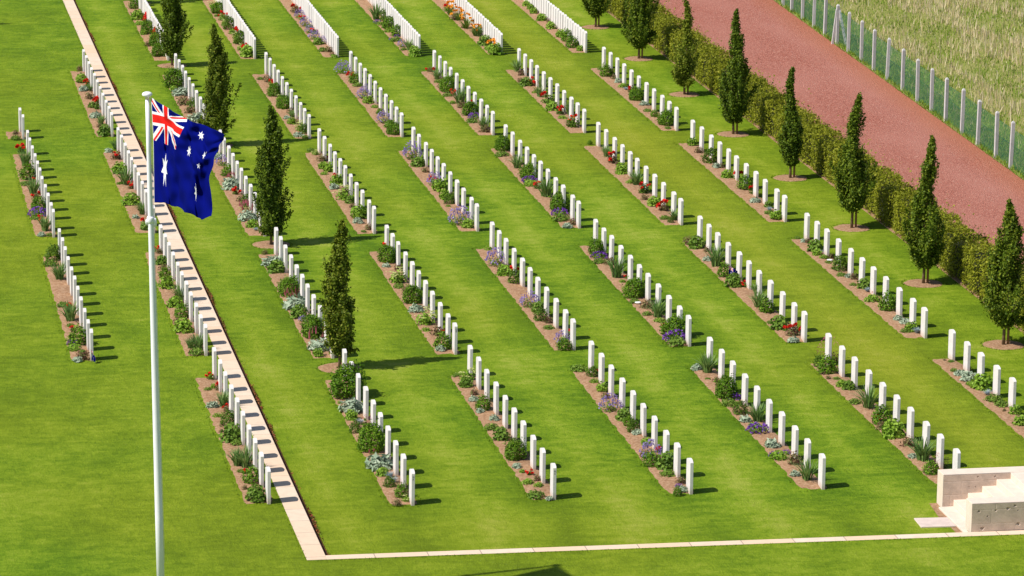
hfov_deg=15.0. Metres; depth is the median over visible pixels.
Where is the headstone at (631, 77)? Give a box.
[629,69,633,88]
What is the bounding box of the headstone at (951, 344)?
[948,329,955,360]
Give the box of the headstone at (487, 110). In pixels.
[485,105,488,125]
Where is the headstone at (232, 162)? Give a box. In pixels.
[231,153,234,178]
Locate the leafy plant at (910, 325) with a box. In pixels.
[904,321,917,331]
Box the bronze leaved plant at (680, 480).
[675,475,685,484]
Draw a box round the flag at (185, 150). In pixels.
[151,98,223,219]
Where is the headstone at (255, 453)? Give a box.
[253,438,257,472]
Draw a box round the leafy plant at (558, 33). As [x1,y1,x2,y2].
[555,29,564,37]
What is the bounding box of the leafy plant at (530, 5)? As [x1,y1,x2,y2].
[526,3,533,8]
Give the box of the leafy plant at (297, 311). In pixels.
[290,304,309,318]
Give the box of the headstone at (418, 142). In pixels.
[417,134,420,157]
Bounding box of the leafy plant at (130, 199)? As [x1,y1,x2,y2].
[120,192,140,205]
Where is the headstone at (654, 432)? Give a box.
[651,416,657,450]
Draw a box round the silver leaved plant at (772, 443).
[764,437,780,448]
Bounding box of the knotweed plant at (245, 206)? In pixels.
[239,199,252,209]
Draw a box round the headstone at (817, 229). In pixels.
[814,221,819,242]
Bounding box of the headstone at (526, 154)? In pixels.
[525,147,528,165]
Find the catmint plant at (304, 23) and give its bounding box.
[299,16,311,25]
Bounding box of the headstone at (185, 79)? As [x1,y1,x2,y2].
[184,71,186,87]
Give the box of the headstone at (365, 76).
[363,68,366,87]
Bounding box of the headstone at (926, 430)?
[922,421,929,445]
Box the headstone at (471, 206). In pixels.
[469,197,473,222]
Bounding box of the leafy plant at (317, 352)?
[312,347,323,356]
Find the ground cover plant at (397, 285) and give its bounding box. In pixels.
[393,282,403,288]
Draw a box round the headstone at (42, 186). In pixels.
[40,176,43,202]
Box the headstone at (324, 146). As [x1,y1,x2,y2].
[323,136,326,160]
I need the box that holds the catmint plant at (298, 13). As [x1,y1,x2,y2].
[294,9,304,17]
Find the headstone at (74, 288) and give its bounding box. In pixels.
[73,276,76,305]
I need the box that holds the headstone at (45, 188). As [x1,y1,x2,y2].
[44,184,46,203]
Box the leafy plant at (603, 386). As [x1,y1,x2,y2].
[595,381,607,391]
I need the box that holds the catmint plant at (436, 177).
[426,171,440,185]
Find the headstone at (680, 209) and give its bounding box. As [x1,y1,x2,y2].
[678,198,683,224]
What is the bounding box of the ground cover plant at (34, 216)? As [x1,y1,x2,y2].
[29,214,42,219]
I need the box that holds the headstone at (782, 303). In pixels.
[779,291,785,316]
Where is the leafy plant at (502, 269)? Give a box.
[495,264,511,275]
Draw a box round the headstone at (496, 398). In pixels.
[493,382,498,414]
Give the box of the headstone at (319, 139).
[317,128,320,152]
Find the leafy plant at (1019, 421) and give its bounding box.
[1012,414,1023,425]
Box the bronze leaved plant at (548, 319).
[544,316,552,323]
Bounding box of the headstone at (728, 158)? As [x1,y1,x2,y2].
[726,148,730,171]
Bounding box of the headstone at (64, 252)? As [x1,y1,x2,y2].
[63,246,66,274]
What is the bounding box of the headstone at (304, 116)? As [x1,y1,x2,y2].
[303,108,306,130]
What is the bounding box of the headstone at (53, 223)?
[52,209,54,237]
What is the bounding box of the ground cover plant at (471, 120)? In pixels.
[466,118,477,122]
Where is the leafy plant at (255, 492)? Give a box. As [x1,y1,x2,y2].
[245,484,265,502]
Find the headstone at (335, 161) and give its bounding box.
[333,151,336,174]
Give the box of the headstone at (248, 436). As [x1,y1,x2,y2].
[246,424,251,457]
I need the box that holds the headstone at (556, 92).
[555,83,558,105]
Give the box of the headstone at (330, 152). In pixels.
[328,144,331,164]
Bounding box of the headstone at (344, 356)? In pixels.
[342,349,346,371]
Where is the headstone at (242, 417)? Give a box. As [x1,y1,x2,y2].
[240,411,244,444]
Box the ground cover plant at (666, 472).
[659,469,675,476]
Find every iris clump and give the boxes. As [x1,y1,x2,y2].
[18,148,30,165]
[21,175,39,193]
[34,215,55,230]
[49,261,65,279]
[53,300,78,321]
[92,114,106,124]
[110,138,116,148]
[112,165,132,184]
[132,201,144,214]
[167,283,196,297]
[186,332,208,347]
[211,389,235,406]
[223,449,250,465]
[231,443,263,467]
[287,110,294,117]
[367,3,382,19]
[400,38,413,49]
[430,68,442,78]
[450,87,466,103]
[471,24,483,35]
[476,115,490,129]
[506,154,524,167]
[510,59,522,71]
[532,177,553,196]
[533,86,545,96]
[537,76,547,88]
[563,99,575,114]
[600,144,610,156]
[602,256,627,277]
[625,171,643,184]
[646,297,665,317]
[692,351,718,372]
[703,245,731,266]
[745,401,765,421]
[748,289,766,307]
[790,456,818,480]
[851,384,887,408]
[904,437,936,461]
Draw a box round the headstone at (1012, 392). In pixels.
[1008,377,1016,406]
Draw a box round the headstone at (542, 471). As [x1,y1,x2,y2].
[539,448,545,483]
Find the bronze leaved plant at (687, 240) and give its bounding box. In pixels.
[682,235,692,243]
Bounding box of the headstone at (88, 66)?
[87,61,89,83]
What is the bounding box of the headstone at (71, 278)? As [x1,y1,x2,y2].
[69,266,72,295]
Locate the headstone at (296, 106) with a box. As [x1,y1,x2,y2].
[294,95,297,118]
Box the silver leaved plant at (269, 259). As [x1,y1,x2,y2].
[261,255,282,265]
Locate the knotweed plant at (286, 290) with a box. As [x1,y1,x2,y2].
[284,284,297,296]
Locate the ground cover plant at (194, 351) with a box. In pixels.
[188,347,203,355]
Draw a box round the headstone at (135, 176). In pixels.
[133,164,136,189]
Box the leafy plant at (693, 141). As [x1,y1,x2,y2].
[687,137,696,145]
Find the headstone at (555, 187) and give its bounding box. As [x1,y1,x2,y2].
[553,177,557,201]
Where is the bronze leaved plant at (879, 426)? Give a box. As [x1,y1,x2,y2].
[875,421,885,429]
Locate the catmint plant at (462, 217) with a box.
[447,204,470,224]
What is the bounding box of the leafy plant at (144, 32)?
[140,29,146,34]
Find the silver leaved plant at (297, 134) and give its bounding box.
[293,132,304,136]
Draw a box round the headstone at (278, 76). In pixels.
[276,70,279,85]
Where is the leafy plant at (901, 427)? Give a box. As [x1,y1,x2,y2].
[881,418,905,438]
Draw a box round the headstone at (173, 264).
[171,252,174,279]
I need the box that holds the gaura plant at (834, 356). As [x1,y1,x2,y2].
[817,336,838,360]
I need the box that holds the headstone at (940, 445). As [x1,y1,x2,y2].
[936,434,943,468]
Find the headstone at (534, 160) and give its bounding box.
[532,154,535,174]
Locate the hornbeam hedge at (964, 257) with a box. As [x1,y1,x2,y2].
[604,0,1023,332]
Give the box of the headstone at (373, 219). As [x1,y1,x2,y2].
[372,206,375,233]
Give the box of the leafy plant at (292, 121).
[287,117,296,123]
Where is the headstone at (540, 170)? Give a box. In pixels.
[538,161,542,183]
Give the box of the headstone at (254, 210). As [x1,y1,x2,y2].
[253,192,256,217]
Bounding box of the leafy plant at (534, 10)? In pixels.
[529,7,537,13]
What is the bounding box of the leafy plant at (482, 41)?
[477,35,491,45]
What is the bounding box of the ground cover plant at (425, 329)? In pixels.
[421,327,429,331]
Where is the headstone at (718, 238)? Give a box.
[715,232,720,249]
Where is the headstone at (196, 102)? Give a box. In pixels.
[195,90,198,113]
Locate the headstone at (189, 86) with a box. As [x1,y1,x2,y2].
[188,77,190,98]
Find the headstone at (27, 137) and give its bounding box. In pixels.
[26,130,28,153]
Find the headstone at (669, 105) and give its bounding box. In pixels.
[667,101,671,123]
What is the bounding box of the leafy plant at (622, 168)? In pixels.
[614,162,627,174]
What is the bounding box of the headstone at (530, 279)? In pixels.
[527,267,532,295]
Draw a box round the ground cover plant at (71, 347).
[67,343,81,351]
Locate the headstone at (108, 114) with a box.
[107,106,110,125]
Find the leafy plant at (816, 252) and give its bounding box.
[812,248,822,255]
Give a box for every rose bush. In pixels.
[15,143,25,151]
[31,191,40,197]
[82,78,89,85]
[92,96,99,108]
[110,150,120,159]
[127,181,133,188]
[205,371,214,379]
[215,381,222,390]
[217,10,227,19]
[221,403,228,411]
[231,186,241,194]
[290,3,300,12]
[346,71,353,78]
[425,66,434,71]
[525,469,533,474]
[527,76,535,85]
[539,91,554,102]
[556,105,563,113]
[565,113,579,127]
[607,150,617,162]
[638,181,650,192]
[655,199,669,210]
[740,280,746,286]
[748,185,758,193]
[785,322,800,335]
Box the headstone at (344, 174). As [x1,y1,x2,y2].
[343,165,346,189]
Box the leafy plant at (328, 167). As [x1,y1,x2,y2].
[323,161,332,171]
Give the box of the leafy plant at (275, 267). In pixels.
[266,259,284,273]
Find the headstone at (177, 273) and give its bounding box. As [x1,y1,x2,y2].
[176,262,179,288]
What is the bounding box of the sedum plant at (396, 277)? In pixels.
[385,266,407,283]
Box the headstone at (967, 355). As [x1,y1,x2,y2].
[963,341,970,371]
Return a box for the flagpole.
[142,91,164,575]
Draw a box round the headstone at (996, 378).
[993,365,1000,395]
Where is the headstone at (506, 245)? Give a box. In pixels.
[503,238,508,264]
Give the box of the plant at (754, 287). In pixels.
[751,282,766,296]
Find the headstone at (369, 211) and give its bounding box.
[367,200,370,225]
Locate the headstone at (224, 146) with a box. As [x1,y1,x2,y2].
[222,137,225,161]
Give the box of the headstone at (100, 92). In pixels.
[99,86,101,109]
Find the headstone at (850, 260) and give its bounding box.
[848,248,853,273]
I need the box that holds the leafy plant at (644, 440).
[641,436,650,445]
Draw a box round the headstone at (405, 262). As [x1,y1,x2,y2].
[403,252,407,279]
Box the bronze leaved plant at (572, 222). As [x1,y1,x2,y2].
[568,218,575,224]
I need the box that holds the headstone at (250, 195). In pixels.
[249,184,252,210]
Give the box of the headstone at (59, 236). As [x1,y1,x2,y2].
[58,228,60,252]
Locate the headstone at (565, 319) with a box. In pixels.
[562,309,568,337]
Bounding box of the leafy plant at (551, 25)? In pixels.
[545,21,556,28]
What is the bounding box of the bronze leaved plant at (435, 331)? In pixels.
[429,325,443,335]
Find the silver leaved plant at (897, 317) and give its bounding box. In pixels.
[893,315,902,320]
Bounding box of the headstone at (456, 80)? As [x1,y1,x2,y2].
[455,73,458,93]
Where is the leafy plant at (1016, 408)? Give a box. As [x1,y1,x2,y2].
[1008,404,1021,414]
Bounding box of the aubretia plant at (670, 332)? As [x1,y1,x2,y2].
[662,329,684,341]
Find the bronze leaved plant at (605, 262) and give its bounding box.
[604,256,613,264]
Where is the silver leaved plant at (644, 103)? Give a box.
[639,101,648,105]
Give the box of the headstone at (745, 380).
[741,373,748,405]
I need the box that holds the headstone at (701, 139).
[699,126,703,149]
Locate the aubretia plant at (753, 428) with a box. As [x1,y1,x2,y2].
[745,422,769,433]
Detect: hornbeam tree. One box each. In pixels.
[150,0,193,65]
[197,23,241,135]
[252,105,294,244]
[318,219,359,367]
[581,0,610,26]
[619,0,660,58]
[664,0,700,93]
[716,8,763,133]
[776,66,805,177]
[829,92,877,227]
[901,135,946,282]
[977,198,1023,344]
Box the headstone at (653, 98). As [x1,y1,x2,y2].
[652,88,655,110]
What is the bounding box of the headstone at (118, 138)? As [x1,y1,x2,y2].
[117,127,119,150]
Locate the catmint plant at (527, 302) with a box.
[519,290,538,307]
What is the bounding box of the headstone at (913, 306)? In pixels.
[909,298,916,323]
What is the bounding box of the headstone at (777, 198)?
[774,188,779,210]
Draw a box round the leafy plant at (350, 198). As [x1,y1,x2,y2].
[345,195,354,203]
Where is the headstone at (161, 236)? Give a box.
[159,224,162,252]
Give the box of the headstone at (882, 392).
[879,382,886,409]
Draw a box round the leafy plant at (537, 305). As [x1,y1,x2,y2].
[530,301,543,311]
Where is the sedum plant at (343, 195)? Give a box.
[332,184,353,200]
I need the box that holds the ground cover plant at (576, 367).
[570,364,587,371]
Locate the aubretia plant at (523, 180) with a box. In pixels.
[521,176,537,181]
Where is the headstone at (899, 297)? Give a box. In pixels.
[896,287,902,315]
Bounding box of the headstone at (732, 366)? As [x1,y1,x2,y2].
[729,360,735,386]
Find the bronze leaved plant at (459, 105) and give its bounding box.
[457,100,464,107]
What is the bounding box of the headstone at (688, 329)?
[685,315,691,346]
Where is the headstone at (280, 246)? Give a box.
[279,236,282,261]
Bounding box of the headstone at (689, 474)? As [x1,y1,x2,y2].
[686,458,693,493]
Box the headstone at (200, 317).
[198,314,202,338]
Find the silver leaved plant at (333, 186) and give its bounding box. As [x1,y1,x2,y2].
[329,183,340,189]
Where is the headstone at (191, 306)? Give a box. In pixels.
[189,292,192,321]
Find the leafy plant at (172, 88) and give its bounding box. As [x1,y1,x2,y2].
[169,85,177,91]
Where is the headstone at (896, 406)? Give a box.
[893,394,900,421]
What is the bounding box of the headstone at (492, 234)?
[490,222,494,249]
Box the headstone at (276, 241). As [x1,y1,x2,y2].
[274,227,277,255]
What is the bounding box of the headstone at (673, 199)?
[671,191,676,210]
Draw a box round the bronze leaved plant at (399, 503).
[392,497,402,505]
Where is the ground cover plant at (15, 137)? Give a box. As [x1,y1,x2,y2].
[10,135,21,139]
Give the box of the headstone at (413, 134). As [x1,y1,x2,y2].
[411,127,415,150]
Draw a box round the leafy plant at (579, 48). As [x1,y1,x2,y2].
[576,45,582,50]
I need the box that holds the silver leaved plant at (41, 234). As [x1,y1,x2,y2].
[37,231,45,236]
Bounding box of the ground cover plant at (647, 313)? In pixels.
[642,311,652,315]
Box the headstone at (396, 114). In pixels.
[395,107,398,123]
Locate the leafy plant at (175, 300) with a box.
[166,295,182,307]
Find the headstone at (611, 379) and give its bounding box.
[608,364,613,396]
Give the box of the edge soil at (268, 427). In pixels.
[74,0,326,554]
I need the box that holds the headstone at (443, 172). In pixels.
[441,163,445,180]
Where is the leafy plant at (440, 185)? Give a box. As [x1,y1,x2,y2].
[431,177,447,191]
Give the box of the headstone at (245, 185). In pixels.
[244,176,247,198]
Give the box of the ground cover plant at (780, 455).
[769,450,789,460]
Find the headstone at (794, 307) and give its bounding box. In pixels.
[791,302,797,328]
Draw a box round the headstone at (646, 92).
[644,82,648,102]
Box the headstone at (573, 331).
[570,318,575,349]
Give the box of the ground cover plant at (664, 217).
[659,215,669,219]
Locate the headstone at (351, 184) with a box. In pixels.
[349,174,352,195]
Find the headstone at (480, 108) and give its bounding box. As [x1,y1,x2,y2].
[479,99,482,119]
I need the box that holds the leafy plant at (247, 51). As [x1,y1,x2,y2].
[239,44,257,57]
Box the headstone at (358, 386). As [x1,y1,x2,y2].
[356,373,360,403]
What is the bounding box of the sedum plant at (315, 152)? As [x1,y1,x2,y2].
[312,150,319,154]
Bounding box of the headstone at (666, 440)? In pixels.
[663,430,669,462]
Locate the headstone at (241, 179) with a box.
[239,168,242,192]
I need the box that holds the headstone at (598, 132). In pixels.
[596,122,600,146]
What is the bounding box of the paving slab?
[914,517,955,527]
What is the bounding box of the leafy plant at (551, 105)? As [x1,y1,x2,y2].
[544,100,557,110]
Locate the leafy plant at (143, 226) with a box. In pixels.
[140,222,147,230]
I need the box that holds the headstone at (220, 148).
[218,130,221,152]
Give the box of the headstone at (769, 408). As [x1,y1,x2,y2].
[766,399,772,432]
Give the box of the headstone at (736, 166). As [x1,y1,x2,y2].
[734,155,738,180]
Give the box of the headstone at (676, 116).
[674,107,678,130]
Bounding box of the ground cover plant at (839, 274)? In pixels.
[836,272,845,276]
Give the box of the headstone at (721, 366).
[718,349,724,377]
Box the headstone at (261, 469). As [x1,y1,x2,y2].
[258,452,263,487]
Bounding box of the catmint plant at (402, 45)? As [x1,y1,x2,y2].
[397,39,405,46]
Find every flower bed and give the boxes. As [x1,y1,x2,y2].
[6,131,25,138]
[13,154,56,236]
[43,256,95,360]
[71,71,114,136]
[103,152,156,232]
[123,1,169,60]
[146,252,208,355]
[162,75,195,121]
[196,377,271,503]
[202,0,256,58]
[212,159,267,235]
[252,74,312,138]
[259,254,336,357]
[279,0,332,56]
[305,152,376,233]
[325,380,416,504]
[338,73,404,136]
[355,0,420,55]
[369,251,459,354]
[399,150,479,230]
[421,71,496,134]
[432,0,493,53]
[451,376,556,499]
[476,249,571,349]
[491,148,581,227]
[506,70,586,132]
[512,0,583,52]
[573,371,693,493]
[580,246,691,346]
[584,146,678,224]
[591,68,679,130]
[678,143,787,221]
[685,244,802,341]
[691,367,826,488]
[792,239,921,337]
[811,363,943,483]
[933,359,1023,437]
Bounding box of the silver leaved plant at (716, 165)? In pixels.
[712,162,720,167]
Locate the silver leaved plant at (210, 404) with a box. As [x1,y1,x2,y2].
[205,401,219,407]
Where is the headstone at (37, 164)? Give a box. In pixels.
[36,161,38,183]
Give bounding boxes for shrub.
[16,160,35,179]
[30,193,45,212]
[45,243,60,260]
[65,323,86,344]
[128,0,138,8]
[140,17,151,33]
[148,30,158,45]
[151,42,164,56]
[157,266,171,277]
[161,66,188,87]
[174,302,188,318]
[187,96,198,111]
[211,0,222,13]
[219,408,234,426]
[220,161,230,176]
[221,15,233,29]
[234,30,244,44]
[239,193,248,205]
[240,464,258,484]
[266,81,280,96]
[275,93,293,108]
[276,274,299,296]
[299,123,306,133]
[300,309,323,338]
[325,358,369,398]
[348,71,362,82]
[349,419,361,432]
[356,418,384,453]
[376,243,395,262]
[379,9,385,20]
[382,15,393,28]
[382,476,396,487]
[385,120,399,134]
[389,24,400,35]
[394,481,408,497]
[401,281,422,303]
[433,329,451,349]
[437,74,454,92]
[443,192,454,203]
[460,98,478,115]
[474,392,492,410]
[494,133,510,150]
[503,435,528,460]
[507,268,519,283]
[517,161,537,178]
[532,308,547,320]
[548,190,569,210]
[556,336,572,350]
[560,28,571,41]
[565,35,578,47]
[585,365,597,376]
[587,235,607,255]
[599,62,614,76]
[621,276,644,298]
[622,414,634,425]
[626,418,639,432]
[628,84,643,100]
[642,451,657,466]
[650,109,657,116]
[656,108,673,125]
[659,313,685,338]
[666,216,673,222]
[672,486,681,495]
[700,146,716,163]
[713,372,738,399]
[717,260,732,276]
[731,400,748,414]
[736,172,752,189]
[756,296,775,312]
[813,354,824,366]
[816,353,838,373]
[831,254,847,271]
[870,401,891,424]
[877,289,895,311]
[921,460,938,475]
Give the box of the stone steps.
[937,466,1023,531]
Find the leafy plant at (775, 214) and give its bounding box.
[769,209,781,219]
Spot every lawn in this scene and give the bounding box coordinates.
[0,0,1023,575]
[76,0,1023,554]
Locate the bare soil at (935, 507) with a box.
[930,503,961,532]
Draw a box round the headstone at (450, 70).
[449,67,452,83]
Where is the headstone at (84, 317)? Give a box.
[83,308,86,337]
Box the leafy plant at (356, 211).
[350,203,366,218]
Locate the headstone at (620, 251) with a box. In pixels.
[618,245,623,272]
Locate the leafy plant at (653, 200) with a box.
[647,195,659,206]
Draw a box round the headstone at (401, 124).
[400,112,403,136]
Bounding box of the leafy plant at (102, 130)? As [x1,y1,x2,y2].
[97,124,110,136]
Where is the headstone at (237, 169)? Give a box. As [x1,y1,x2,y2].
[235,161,238,181]
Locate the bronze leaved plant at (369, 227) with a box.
[365,223,371,229]
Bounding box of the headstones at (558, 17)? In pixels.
[82,0,625,341]
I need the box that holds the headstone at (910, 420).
[907,407,914,440]
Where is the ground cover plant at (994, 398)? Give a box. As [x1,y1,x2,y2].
[982,393,1003,402]
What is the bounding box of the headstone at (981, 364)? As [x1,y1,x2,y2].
[977,352,984,379]
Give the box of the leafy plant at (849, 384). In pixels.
[841,380,855,390]
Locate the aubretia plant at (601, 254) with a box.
[590,251,607,258]
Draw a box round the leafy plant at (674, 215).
[668,208,683,219]
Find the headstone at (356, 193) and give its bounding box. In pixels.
[355,182,358,205]
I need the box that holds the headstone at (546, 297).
[544,287,548,316]
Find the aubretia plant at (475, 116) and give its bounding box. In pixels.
[467,112,478,118]
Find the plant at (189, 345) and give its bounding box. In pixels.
[181,336,193,348]
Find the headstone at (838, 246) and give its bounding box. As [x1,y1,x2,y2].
[836,238,841,266]
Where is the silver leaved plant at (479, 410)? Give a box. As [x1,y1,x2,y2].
[476,407,484,412]
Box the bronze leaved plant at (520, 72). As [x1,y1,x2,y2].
[518,68,523,75]
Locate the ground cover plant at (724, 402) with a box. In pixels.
[721,397,737,406]
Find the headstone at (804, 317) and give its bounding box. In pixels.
[801,311,807,342]
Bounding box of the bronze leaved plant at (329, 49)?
[323,45,332,51]
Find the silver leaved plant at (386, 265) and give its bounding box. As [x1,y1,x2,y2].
[381,263,390,267]
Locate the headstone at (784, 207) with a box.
[781,195,787,221]
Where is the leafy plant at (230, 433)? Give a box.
[218,422,245,442]
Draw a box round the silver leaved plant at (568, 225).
[562,222,572,228]
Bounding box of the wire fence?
[779,0,1023,174]
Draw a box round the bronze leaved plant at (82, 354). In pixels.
[76,350,89,359]
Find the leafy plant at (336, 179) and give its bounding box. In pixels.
[329,174,342,185]
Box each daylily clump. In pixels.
[443,0,457,14]
[450,6,464,20]
[459,12,473,28]
[466,23,481,35]
[486,38,495,45]
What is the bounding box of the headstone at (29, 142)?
[28,138,30,162]
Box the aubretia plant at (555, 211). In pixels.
[551,207,568,214]
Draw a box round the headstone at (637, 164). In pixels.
[635,158,639,182]
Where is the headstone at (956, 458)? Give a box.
[952,448,960,468]
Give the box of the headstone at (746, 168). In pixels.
[744,163,748,187]
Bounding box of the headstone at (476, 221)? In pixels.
[474,203,478,231]
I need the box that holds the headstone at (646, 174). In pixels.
[644,166,648,188]
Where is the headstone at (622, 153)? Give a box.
[620,144,624,162]
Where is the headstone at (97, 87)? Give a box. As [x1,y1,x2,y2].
[96,79,98,96]
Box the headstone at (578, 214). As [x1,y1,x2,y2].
[576,201,580,228]
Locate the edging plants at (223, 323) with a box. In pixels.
[75,0,330,554]
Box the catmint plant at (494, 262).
[484,247,504,266]
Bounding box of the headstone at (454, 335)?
[452,322,457,354]
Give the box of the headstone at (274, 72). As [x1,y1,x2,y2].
[272,64,275,83]
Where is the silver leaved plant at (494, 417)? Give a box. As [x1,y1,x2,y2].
[489,414,498,420]
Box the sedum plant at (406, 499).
[402,494,408,501]
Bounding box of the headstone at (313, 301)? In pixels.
[311,294,315,314]
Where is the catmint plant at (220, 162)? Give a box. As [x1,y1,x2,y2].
[215,154,226,165]
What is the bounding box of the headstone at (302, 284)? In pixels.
[300,274,304,297]
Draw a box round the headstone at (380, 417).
[378,412,382,431]
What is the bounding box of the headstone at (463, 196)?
[461,188,465,213]
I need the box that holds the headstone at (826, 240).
[824,228,829,255]
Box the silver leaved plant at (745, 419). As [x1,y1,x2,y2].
[739,414,751,422]
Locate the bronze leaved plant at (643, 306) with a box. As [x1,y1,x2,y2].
[639,299,652,308]
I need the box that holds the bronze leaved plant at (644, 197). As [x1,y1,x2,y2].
[640,193,649,199]
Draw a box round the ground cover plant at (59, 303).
[55,301,67,306]
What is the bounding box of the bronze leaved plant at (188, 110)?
[184,105,192,113]
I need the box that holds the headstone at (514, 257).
[512,248,516,270]
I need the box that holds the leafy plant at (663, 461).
[654,451,673,470]
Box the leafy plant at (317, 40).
[313,37,323,44]
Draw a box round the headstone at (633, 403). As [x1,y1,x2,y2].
[630,390,635,419]
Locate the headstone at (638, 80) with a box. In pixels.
[637,76,640,88]
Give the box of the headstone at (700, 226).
[697,216,702,237]
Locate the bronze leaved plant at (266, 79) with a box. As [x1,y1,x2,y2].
[262,75,271,82]
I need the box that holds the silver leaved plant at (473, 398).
[468,395,478,401]
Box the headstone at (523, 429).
[520,420,526,455]
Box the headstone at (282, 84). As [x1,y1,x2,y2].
[281,76,283,94]
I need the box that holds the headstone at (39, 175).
[38,167,40,192]
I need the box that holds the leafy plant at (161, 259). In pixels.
[155,255,166,265]
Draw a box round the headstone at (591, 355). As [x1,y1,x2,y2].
[588,341,593,371]
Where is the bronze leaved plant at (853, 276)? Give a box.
[849,272,857,279]
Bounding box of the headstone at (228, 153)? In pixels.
[227,145,230,169]
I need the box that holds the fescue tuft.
[981,389,991,394]
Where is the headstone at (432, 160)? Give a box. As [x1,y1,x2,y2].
[430,149,433,173]
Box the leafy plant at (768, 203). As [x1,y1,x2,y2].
[763,200,772,207]
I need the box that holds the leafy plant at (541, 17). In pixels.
[536,13,546,20]
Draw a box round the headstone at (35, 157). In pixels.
[34,153,36,177]
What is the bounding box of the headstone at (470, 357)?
[467,345,472,375]
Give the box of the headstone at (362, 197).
[360,190,364,208]
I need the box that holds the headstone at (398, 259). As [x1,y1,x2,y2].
[396,241,400,266]
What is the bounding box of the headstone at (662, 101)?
[660,95,664,115]
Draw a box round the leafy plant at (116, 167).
[111,161,126,173]
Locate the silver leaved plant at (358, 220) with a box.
[352,216,362,223]
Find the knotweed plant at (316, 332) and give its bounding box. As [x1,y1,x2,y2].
[309,325,323,339]
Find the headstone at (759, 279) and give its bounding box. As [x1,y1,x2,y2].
[756,270,761,295]
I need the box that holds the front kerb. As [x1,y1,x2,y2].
[325,530,1023,559]
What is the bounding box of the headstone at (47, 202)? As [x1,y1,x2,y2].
[46,193,49,219]
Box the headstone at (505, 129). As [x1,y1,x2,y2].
[504,124,507,140]
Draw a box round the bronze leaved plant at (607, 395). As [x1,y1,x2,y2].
[601,391,609,398]
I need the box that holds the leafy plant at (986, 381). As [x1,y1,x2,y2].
[970,373,992,390]
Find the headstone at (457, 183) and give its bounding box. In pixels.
[455,179,459,204]
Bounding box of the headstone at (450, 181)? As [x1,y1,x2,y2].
[448,171,451,192]
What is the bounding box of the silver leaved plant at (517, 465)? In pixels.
[511,462,521,468]
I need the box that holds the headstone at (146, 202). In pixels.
[144,189,147,215]
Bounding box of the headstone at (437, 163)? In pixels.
[436,156,439,179]
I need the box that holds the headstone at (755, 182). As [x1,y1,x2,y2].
[753,171,758,196]
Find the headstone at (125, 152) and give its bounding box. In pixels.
[123,142,126,165]
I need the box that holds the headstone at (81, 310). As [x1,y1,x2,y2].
[79,296,82,326]
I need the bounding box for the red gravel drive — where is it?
[653,0,1023,263]
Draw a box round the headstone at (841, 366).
[838,345,845,376]
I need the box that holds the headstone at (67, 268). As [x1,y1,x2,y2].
[66,256,69,284]
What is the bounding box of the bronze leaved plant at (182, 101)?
[176,95,191,105]
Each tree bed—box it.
[158,63,186,67]
[252,241,289,248]
[318,362,360,372]
[582,25,607,28]
[624,56,652,60]
[669,92,698,96]
[717,131,748,136]
[773,175,806,181]
[834,224,869,231]
[904,279,941,287]
[983,340,1023,349]
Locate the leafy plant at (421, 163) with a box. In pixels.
[410,156,424,167]
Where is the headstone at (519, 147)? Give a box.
[518,140,521,161]
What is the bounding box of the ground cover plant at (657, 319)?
[653,317,664,322]
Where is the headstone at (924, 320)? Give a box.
[920,307,927,337]
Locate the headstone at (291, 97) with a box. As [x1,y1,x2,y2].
[290,89,292,107]
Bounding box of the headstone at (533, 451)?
[530,435,535,469]
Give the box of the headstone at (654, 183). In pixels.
[652,174,657,196]
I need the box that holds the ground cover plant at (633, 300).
[629,297,639,303]
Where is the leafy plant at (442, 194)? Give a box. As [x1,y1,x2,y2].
[439,189,450,199]
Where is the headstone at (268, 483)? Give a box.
[265,466,270,503]
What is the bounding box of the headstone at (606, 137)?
[604,129,607,147]
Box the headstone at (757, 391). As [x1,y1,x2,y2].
[754,386,760,408]
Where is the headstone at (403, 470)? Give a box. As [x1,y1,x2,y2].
[400,453,406,485]
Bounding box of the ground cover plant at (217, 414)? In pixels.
[212,412,222,417]
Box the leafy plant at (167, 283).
[157,276,175,288]
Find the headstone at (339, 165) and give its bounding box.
[338,158,341,178]
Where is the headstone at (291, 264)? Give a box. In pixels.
[289,254,292,276]
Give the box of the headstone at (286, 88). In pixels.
[285,82,288,94]
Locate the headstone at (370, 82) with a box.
[368,74,371,96]
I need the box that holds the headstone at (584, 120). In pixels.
[582,109,585,132]
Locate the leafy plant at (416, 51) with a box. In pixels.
[408,45,422,56]
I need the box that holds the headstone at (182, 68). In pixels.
[181,65,183,87]
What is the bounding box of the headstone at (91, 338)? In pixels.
[89,329,92,360]
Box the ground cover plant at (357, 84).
[352,82,362,86]
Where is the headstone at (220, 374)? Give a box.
[218,359,221,391]
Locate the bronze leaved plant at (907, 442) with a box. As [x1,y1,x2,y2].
[899,435,914,446]
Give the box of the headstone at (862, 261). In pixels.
[859,257,865,282]
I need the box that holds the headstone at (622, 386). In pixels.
[619,378,625,408]
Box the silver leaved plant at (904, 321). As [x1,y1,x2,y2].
[899,318,908,323]
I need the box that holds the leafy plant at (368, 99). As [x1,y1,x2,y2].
[362,95,373,103]
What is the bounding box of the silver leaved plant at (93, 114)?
[89,110,101,118]
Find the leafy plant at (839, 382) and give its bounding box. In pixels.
[836,379,845,386]
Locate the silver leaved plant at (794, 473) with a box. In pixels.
[789,469,800,476]
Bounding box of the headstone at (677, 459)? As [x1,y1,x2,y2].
[673,442,680,476]
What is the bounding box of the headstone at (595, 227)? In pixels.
[593,219,597,243]
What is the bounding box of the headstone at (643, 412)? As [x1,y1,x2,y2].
[640,403,646,436]
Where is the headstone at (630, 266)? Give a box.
[628,255,632,278]
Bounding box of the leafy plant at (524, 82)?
[519,77,532,86]
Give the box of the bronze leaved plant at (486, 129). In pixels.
[478,124,490,132]

